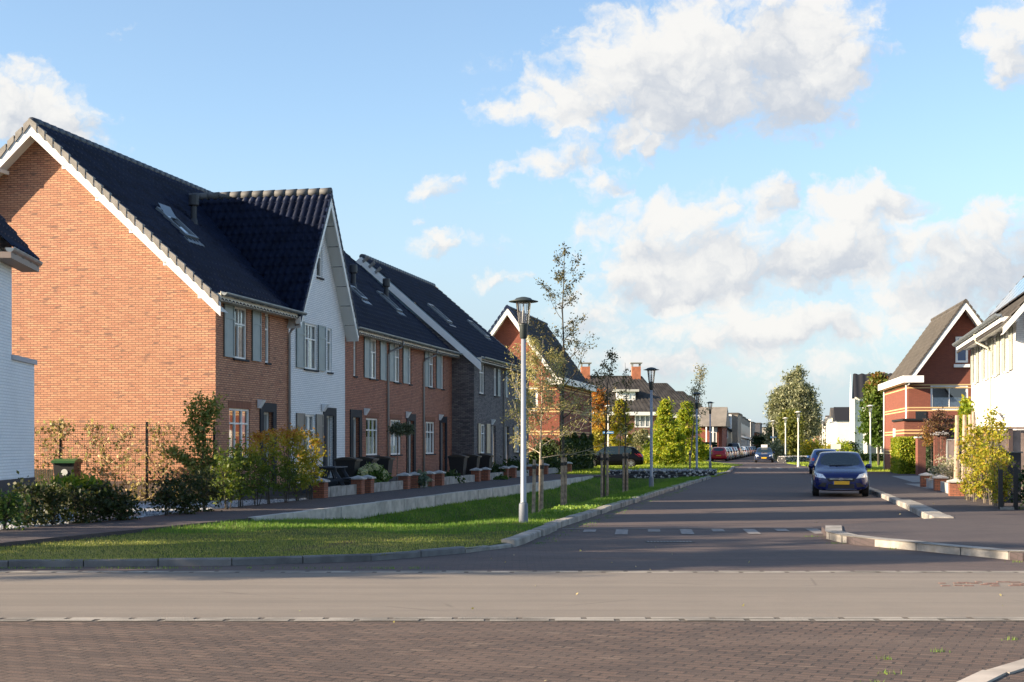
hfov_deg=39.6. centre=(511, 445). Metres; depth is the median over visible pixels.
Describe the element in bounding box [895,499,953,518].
kerb
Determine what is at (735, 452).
parked car
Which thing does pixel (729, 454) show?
parked car
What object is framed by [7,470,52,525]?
hedge plant
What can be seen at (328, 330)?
window
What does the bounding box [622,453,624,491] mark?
tree stake
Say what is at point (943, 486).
slab wall
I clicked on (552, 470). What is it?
slab wall
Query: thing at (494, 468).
garden plant
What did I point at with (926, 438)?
garden shrub
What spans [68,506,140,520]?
garden path
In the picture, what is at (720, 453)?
parked car
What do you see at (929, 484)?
slab wall
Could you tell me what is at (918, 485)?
light paving strip
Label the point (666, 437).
lawn tree
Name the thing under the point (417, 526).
grass
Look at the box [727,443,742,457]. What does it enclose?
parked car
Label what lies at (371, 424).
window
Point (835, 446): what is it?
sign board
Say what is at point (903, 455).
hedge
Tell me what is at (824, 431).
house
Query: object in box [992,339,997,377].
window
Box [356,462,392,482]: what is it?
hydrangea
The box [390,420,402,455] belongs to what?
window
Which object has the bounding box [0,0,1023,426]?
sky
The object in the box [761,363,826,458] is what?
willow tree
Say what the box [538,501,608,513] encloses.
ground weeds
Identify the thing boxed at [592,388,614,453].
lawn tree
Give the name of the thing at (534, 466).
tree stake
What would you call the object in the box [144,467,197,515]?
hedge plant
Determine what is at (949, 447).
garden gate
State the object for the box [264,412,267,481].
door
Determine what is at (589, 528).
road marking
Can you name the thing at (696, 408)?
street lamp
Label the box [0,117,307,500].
brick house
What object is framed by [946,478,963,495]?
garden pillar
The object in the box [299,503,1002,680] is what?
fallen leaves
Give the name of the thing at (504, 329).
red brick house
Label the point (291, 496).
garden soil
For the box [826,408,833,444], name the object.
house
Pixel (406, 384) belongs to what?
brick house
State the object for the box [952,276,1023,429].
white house
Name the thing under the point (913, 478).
light paving strip
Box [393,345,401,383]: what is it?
window
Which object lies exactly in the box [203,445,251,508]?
hedge plant
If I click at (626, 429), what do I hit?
young tree
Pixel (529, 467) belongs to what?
garden pillar
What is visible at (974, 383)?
window
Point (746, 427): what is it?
upper window
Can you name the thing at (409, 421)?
door
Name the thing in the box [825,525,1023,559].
kerb
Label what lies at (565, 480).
tree stake
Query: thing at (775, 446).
bush
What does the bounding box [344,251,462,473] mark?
brick house
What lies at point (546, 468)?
garden pillar
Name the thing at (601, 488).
tree stake
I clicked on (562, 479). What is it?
tree stake
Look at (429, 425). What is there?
window
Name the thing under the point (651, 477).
street lamp
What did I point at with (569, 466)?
garden pillar
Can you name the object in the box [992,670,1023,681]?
paved corner
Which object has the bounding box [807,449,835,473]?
parked car
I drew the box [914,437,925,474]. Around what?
brick pillar
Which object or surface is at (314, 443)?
hedge plant
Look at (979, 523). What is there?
footway
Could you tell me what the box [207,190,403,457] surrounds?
brick house
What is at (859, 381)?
white house
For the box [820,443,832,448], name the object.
bush
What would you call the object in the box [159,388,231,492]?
tall shrub
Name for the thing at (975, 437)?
hedge plant
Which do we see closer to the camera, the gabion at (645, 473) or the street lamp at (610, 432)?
the gabion at (645, 473)
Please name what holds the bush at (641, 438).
on the lawn at (679, 468)
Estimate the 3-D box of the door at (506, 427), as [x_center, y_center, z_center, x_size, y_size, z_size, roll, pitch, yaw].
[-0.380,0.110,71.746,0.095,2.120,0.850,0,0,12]
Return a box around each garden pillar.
[312,478,329,497]
[350,475,366,493]
[362,475,375,492]
[396,472,411,488]
[409,472,420,487]
[426,471,435,486]
[434,470,445,485]
[470,468,481,481]
[480,467,491,480]
[499,466,509,477]
[509,465,517,477]
[526,464,532,475]
[544,463,548,473]
[567,462,572,471]
[918,472,933,486]
[932,475,948,490]
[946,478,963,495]
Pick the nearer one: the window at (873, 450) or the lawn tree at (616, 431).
the lawn tree at (616, 431)
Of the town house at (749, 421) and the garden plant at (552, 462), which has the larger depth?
the town house at (749, 421)
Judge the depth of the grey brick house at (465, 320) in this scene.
73.63 m
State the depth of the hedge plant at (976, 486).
38.15 m
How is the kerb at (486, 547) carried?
on the road at (765, 499)
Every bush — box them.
[626,427,649,451]
[641,440,653,461]
[768,439,789,460]
[796,439,826,455]
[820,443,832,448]
[830,437,859,452]
[843,440,863,456]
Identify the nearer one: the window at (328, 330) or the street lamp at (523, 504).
the street lamp at (523, 504)
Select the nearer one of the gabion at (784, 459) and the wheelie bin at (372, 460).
the wheelie bin at (372, 460)
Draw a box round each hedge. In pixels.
[529,432,594,470]
[702,441,717,459]
[859,452,882,460]
[889,435,915,473]
[914,434,932,472]
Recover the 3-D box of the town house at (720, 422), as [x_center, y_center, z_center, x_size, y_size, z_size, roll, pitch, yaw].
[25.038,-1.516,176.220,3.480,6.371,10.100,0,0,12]
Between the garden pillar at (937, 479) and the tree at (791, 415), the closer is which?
the garden pillar at (937, 479)
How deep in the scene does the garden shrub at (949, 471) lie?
49.90 m
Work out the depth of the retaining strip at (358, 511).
39.91 m
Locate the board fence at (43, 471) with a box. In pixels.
[34,469,52,501]
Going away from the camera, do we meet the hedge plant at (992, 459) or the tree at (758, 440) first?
the hedge plant at (992, 459)
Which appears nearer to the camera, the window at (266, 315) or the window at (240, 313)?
the window at (240, 313)
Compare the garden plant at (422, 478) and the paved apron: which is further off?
the garden plant at (422, 478)
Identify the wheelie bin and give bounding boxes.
[51,459,82,499]
[333,457,362,485]
[356,457,378,468]
[374,456,395,481]
[448,455,468,475]
[465,454,481,474]
[478,454,493,472]
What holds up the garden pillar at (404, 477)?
on the garden soil
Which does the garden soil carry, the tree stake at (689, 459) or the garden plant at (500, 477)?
the garden plant at (500, 477)
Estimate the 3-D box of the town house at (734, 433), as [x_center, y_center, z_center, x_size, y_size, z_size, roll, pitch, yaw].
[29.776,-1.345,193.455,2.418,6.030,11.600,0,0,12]
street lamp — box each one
[509,297,537,522]
[603,405,613,445]
[644,367,658,486]
[692,392,700,469]
[707,401,713,467]
[770,420,775,442]
[783,417,787,455]
[795,411,800,466]
[868,405,872,464]
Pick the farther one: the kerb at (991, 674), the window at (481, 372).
the window at (481, 372)
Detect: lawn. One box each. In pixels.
[0,478,675,559]
[555,461,742,476]
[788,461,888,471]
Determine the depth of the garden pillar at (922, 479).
53.02 m
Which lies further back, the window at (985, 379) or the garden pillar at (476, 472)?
the garden pillar at (476, 472)
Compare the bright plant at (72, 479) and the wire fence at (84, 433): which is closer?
the bright plant at (72, 479)
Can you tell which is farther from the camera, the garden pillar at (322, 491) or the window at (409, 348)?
the window at (409, 348)
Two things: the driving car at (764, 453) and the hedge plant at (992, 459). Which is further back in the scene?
the driving car at (764, 453)
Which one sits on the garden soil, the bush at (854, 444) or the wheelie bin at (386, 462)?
the wheelie bin at (386, 462)
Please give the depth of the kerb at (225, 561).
19.76 m
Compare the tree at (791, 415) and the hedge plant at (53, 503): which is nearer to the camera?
the hedge plant at (53, 503)
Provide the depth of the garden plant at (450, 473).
56.68 m
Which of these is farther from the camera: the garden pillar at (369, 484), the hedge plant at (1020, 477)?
the garden pillar at (369, 484)
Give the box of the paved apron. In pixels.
[0,621,1023,681]
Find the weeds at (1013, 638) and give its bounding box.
[2,488,1017,681]
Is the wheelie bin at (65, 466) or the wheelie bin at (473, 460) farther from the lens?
the wheelie bin at (473, 460)
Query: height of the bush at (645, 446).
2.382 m
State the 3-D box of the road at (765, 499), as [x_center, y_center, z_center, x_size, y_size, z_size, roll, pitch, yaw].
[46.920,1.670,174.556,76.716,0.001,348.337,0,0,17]
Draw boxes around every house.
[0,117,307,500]
[0,215,42,518]
[136,160,358,493]
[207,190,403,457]
[268,254,513,476]
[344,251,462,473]
[348,264,437,480]
[390,270,536,464]
[488,305,596,461]
[580,362,661,458]
[648,383,699,449]
[676,391,700,435]
[698,407,730,446]
[727,413,741,445]
[741,415,743,446]
[742,416,746,445]
[745,418,749,445]
[748,419,754,445]
[748,420,751,445]
[755,423,762,432]
[823,415,828,444]
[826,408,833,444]
[829,407,849,443]
[850,373,891,455]
[878,299,982,471]
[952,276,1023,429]
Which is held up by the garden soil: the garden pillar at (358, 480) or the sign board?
the garden pillar at (358, 480)
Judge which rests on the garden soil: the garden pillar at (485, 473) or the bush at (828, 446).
the garden pillar at (485, 473)
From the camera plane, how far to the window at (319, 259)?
47.97 m
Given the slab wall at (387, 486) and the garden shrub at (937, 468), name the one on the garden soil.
the slab wall at (387, 486)
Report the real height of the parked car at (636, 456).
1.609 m
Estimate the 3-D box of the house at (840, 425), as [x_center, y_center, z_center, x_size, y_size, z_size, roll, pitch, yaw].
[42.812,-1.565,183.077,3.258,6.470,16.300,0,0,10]
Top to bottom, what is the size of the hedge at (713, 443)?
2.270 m
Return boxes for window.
[229,408,248,458]
[233,306,249,361]
[265,314,271,364]
[304,323,318,371]
[305,414,313,457]
[316,250,323,279]
[327,328,333,373]
[353,341,357,377]
[366,418,379,456]
[369,339,378,380]
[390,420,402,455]
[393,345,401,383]
[409,348,412,385]
[410,421,435,455]
[428,353,434,388]
[441,356,444,390]
[479,363,485,394]
[480,424,486,453]
[494,368,497,396]
[515,373,518,399]
[516,427,520,453]
[529,387,537,410]
[635,415,649,426]
[711,432,716,442]
[742,424,744,435]
[745,426,747,436]
[866,442,876,455]
[916,411,925,418]
[931,385,967,409]
[954,337,969,366]
[972,350,976,384]
[983,344,987,380]
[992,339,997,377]
[1003,332,1009,372]
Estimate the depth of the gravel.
34.04 m
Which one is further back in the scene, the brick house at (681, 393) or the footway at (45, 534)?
the brick house at (681, 393)
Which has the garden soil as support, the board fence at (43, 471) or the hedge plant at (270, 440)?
the board fence at (43, 471)
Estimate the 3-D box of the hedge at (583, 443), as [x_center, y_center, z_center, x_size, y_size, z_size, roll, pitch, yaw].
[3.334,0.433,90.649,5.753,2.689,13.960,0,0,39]
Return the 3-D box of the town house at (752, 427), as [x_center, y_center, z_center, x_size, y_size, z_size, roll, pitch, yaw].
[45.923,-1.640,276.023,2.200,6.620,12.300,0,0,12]
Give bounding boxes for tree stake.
[532,460,536,512]
[540,460,543,510]
[560,457,563,504]
[564,457,566,504]
[600,454,603,497]
[606,454,608,495]
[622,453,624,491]
[626,453,628,490]
[689,451,690,468]
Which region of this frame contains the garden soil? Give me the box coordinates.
[40,482,468,508]
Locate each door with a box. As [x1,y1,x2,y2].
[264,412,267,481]
[327,416,328,477]
[353,417,355,457]
[409,421,409,472]
[492,426,492,466]
[506,427,506,462]
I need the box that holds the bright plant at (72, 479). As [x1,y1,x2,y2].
[36,469,109,500]
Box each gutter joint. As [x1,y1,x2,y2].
[0,617,1023,621]
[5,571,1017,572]
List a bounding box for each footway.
[0,474,628,546]
[822,472,1023,560]
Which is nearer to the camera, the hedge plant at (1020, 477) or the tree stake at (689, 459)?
the hedge plant at (1020, 477)
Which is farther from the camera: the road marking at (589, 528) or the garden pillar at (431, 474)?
the garden pillar at (431, 474)
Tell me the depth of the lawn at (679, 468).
103.77 m
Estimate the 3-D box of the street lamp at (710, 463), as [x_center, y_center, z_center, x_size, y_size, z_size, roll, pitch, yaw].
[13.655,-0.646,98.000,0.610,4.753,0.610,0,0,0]
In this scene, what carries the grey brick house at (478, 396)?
on the garden soil
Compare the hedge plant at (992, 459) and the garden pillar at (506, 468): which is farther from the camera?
the garden pillar at (506, 468)
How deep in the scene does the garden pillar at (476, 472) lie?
59.54 m
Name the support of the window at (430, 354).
in the brick house at (438, 389)
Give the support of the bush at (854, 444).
on the lawn at (801, 464)
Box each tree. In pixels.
[386,420,405,480]
[400,422,416,472]
[493,243,615,456]
[500,335,634,511]
[576,347,625,496]
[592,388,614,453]
[607,398,637,446]
[608,367,640,490]
[642,397,688,465]
[667,400,712,464]
[678,363,712,455]
[747,432,766,448]
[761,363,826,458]
[773,408,807,455]
[812,402,825,447]
[854,371,888,465]
[950,394,981,438]
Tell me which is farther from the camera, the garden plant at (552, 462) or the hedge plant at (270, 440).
the garden plant at (552, 462)
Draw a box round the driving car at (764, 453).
[753,445,774,462]
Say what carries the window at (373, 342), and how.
in the brick house at (367, 366)
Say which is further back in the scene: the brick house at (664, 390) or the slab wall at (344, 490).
the brick house at (664, 390)
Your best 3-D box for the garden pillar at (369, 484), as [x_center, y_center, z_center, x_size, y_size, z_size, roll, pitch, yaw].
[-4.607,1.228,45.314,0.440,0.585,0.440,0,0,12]
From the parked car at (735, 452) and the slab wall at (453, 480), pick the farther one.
the parked car at (735, 452)
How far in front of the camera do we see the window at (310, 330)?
47.38 m
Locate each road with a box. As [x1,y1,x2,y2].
[0,455,1023,570]
[0,573,1023,617]
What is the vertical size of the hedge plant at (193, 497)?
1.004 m
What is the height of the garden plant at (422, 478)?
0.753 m
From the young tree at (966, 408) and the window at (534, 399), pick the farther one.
the window at (534, 399)
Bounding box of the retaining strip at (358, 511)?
[248,476,592,520]
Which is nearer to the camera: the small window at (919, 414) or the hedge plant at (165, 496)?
the hedge plant at (165, 496)
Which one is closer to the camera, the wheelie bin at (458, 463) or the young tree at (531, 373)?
the young tree at (531, 373)
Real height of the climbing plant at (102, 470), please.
2.751 m
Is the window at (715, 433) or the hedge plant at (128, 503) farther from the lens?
the window at (715, 433)
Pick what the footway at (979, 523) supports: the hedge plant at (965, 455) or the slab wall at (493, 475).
the hedge plant at (965, 455)
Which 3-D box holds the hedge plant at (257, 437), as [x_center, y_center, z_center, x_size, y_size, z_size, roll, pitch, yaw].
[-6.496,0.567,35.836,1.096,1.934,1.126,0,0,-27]
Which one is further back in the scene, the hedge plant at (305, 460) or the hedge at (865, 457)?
the hedge at (865, 457)
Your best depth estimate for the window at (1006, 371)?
43.78 m
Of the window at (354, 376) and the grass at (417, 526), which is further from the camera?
the window at (354, 376)
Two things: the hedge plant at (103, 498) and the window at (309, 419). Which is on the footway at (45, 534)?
the hedge plant at (103, 498)
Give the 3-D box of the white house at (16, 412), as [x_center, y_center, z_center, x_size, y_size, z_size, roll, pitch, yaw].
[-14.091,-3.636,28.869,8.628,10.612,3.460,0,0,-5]
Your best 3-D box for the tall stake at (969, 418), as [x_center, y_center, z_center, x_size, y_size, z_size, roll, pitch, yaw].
[13.910,0.320,43.200,0.200,2.501,0.200,0,0,0]
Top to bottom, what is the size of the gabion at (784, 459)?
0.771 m
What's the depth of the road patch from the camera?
17.06 m
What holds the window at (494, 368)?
in the grey brick house at (478, 396)
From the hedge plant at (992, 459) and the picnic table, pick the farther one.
the picnic table
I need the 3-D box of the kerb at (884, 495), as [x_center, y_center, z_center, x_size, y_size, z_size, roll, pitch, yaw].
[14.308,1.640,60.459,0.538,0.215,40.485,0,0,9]
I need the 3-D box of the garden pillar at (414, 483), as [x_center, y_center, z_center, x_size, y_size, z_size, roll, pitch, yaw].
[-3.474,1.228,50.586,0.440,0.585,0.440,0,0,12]
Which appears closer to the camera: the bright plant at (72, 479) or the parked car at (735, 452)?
the bright plant at (72, 479)
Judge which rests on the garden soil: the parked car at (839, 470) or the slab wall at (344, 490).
the slab wall at (344, 490)
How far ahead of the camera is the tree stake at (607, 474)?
46.47 m
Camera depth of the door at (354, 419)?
51.80 m
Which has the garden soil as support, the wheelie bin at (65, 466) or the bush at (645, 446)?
the wheelie bin at (65, 466)
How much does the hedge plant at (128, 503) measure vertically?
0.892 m
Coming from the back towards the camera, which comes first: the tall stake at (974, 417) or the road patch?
the tall stake at (974, 417)
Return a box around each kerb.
[0,546,464,567]
[465,543,511,552]
[501,476,710,546]
[708,466,734,475]
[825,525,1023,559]
[869,487,899,503]
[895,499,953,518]
[957,659,1023,681]
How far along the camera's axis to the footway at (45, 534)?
30.79 m
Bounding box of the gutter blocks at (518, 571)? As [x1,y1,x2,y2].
[0,571,1023,572]
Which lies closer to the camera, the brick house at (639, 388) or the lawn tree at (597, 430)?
the lawn tree at (597, 430)
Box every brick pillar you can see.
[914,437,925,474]
[933,432,939,468]
[939,431,946,462]
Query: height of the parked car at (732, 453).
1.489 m
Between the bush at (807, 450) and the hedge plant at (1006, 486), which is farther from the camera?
the bush at (807, 450)
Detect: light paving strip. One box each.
[893,476,919,481]
[909,484,932,488]
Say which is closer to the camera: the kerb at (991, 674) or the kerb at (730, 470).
the kerb at (991, 674)
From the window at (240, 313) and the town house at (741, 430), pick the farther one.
the town house at (741, 430)
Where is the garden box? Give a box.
[996,451,1022,502]
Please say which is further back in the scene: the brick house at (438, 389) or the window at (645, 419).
the window at (645, 419)
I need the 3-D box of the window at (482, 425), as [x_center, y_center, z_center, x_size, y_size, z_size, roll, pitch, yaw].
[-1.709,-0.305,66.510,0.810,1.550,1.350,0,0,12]
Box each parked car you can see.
[593,446,643,466]
[711,447,729,460]
[714,447,732,460]
[718,447,734,459]
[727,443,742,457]
[732,447,737,458]
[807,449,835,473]
[808,451,871,495]
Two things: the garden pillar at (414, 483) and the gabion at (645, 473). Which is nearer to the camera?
the garden pillar at (414, 483)
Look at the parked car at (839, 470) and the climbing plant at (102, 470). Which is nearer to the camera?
the climbing plant at (102, 470)
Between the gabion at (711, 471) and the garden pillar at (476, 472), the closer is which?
the garden pillar at (476, 472)
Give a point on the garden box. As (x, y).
(1016, 455)
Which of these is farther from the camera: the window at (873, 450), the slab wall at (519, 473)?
the window at (873, 450)
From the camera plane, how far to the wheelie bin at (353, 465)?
46.65 m
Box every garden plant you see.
[417,469,433,487]
[444,469,465,483]
[491,456,510,477]
[493,475,509,479]
[502,456,531,473]
[544,452,560,473]
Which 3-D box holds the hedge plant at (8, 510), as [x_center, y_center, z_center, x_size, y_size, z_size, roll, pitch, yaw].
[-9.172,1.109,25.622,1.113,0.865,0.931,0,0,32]
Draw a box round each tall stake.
[954,415,959,478]
[961,415,966,495]
[967,415,971,496]
[971,412,975,496]
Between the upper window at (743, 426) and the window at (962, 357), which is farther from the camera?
the upper window at (743, 426)
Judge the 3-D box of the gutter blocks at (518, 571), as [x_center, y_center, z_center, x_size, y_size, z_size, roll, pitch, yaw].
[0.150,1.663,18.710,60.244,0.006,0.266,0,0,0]
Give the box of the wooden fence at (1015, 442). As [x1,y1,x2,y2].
[976,427,1023,499]
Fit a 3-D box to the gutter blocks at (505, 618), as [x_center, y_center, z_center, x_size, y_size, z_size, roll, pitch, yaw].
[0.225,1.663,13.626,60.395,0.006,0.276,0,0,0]
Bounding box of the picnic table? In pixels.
[302,466,350,493]
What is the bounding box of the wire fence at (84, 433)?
[34,422,215,499]
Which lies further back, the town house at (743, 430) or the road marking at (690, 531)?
the town house at (743, 430)
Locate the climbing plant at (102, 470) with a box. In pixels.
[34,416,227,503]
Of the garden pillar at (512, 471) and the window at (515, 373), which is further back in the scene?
the window at (515, 373)
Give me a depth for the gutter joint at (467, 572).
18.65 m
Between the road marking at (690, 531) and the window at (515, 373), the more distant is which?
the window at (515, 373)
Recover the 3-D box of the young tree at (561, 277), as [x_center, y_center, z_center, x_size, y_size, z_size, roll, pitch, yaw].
[1.095,-1.855,37.776,3.180,7.151,2.438,0,0,0]
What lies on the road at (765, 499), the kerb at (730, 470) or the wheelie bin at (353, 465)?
the kerb at (730, 470)
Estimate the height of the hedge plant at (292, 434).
2.134 m
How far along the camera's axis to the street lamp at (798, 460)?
110.95 m
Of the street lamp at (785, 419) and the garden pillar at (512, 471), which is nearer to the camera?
the garden pillar at (512, 471)
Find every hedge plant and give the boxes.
[0,487,31,529]
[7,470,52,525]
[29,472,75,524]
[56,481,107,523]
[74,478,129,520]
[93,477,145,519]
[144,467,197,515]
[166,470,208,514]
[185,461,234,511]
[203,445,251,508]
[218,436,264,506]
[240,430,279,505]
[247,426,290,503]
[267,423,305,502]
[284,425,320,500]
[294,427,329,499]
[954,433,978,499]
[960,421,988,501]
[966,428,1000,502]
[974,406,1006,504]
[978,416,1011,505]
[985,450,1015,506]
[1010,465,1023,508]
[1019,476,1023,509]
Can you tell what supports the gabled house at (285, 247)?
on the garden soil
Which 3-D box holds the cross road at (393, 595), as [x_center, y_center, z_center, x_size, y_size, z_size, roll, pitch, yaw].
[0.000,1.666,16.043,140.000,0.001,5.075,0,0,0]
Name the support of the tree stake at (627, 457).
on the lawn at (484, 539)
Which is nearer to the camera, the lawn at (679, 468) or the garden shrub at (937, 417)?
the garden shrub at (937, 417)
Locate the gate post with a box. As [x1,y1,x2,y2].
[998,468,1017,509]
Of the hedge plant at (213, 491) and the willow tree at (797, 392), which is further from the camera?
the willow tree at (797, 392)
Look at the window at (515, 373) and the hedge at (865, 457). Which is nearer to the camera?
the window at (515, 373)
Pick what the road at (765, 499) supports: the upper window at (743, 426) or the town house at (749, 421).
the town house at (749, 421)
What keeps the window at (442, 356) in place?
in the brick house at (438, 389)
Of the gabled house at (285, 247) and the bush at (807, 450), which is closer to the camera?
the gabled house at (285, 247)
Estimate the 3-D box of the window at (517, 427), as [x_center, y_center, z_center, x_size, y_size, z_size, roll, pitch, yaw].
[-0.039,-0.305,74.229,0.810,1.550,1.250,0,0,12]
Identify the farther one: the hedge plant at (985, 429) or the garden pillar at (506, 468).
the garden pillar at (506, 468)
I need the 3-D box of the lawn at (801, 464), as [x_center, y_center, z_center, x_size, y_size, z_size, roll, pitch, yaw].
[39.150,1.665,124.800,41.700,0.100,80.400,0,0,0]
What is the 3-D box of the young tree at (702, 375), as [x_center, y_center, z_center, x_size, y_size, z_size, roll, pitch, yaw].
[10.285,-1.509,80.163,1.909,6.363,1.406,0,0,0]
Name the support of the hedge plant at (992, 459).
on the footway at (979, 523)
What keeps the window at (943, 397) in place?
in the red brick house at (930, 374)
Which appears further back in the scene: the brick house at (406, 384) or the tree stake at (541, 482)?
the brick house at (406, 384)
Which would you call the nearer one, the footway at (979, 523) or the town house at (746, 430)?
the footway at (979, 523)
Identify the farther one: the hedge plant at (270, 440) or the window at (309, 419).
the window at (309, 419)
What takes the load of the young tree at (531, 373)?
on the lawn at (484, 539)
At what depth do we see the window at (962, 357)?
83.53 m
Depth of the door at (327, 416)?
49.01 m
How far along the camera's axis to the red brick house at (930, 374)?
83.82 m
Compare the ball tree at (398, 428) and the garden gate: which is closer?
the ball tree at (398, 428)
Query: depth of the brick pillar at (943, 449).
65.48 m
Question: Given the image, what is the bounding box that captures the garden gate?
[946,439,954,462]
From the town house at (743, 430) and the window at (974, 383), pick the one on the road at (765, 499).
the town house at (743, 430)
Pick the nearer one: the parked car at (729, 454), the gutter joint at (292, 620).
the gutter joint at (292, 620)
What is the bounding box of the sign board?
[831,444,840,450]
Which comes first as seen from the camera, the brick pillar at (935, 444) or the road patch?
the road patch
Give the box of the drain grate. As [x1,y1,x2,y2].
[645,541,693,541]
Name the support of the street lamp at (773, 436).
on the road at (765, 499)
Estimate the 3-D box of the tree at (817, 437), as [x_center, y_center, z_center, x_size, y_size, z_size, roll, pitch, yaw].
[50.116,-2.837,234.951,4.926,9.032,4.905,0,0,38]
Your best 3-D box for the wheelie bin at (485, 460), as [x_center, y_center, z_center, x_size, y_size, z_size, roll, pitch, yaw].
[-1.265,0.929,63.636,0.828,1.077,0.640,0,0,12]
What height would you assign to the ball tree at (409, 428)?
2.413 m
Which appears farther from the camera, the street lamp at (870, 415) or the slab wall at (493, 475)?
the street lamp at (870, 415)
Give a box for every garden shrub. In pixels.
[918,406,954,466]
[918,421,944,464]
[924,450,961,482]
[927,459,953,476]
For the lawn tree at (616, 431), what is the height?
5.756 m
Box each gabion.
[609,469,707,478]
[639,468,716,475]
[777,456,809,462]
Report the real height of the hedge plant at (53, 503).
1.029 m
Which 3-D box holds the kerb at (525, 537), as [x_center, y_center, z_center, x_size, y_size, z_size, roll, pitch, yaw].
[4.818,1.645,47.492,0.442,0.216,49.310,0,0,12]
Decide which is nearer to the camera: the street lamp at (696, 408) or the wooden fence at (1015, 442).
the wooden fence at (1015, 442)
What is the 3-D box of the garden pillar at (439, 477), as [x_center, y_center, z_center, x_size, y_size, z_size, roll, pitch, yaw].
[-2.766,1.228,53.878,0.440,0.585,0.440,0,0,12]
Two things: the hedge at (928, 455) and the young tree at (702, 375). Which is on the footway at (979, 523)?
the hedge at (928, 455)
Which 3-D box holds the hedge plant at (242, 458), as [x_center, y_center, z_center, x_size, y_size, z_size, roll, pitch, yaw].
[-6.671,0.650,34.883,1.145,1.763,1.338,0,0,0]
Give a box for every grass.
[137,507,594,534]
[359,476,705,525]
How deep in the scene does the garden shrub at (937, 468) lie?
56.95 m
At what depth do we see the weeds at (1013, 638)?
19.28 m
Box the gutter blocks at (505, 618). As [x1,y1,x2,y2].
[0,617,1023,620]
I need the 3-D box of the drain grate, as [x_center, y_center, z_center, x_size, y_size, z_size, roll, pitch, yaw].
[2.720,1.664,24.550,0.840,0.010,0.260,0,0,0]
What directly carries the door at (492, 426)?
in the grey brick house at (478, 396)
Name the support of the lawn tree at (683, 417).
on the lawn at (679, 468)
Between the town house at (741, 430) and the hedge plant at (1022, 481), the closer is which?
the hedge plant at (1022, 481)
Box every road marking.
[562,528,653,528]
[583,529,822,533]
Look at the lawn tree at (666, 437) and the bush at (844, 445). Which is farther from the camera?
the bush at (844, 445)
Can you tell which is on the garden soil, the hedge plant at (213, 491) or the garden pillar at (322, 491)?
the garden pillar at (322, 491)
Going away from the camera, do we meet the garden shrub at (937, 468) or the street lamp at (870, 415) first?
the garden shrub at (937, 468)
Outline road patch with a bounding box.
[939,581,1023,585]
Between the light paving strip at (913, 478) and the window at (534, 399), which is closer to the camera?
the light paving strip at (913, 478)
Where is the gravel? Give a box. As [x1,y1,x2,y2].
[0,498,305,529]
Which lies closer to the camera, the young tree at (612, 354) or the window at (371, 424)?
the young tree at (612, 354)
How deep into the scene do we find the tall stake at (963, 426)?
43.55 m
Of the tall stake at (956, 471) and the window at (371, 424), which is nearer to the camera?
the tall stake at (956, 471)
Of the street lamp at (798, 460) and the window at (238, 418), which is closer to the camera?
the window at (238, 418)
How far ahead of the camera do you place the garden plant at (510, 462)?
69.47 m
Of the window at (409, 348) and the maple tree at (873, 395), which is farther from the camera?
the maple tree at (873, 395)
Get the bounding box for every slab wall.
[328,484,356,496]
[374,481,402,491]
[444,475,474,484]
[490,472,502,479]
[517,470,528,476]
[548,467,560,473]
[926,478,932,487]
[940,481,947,492]

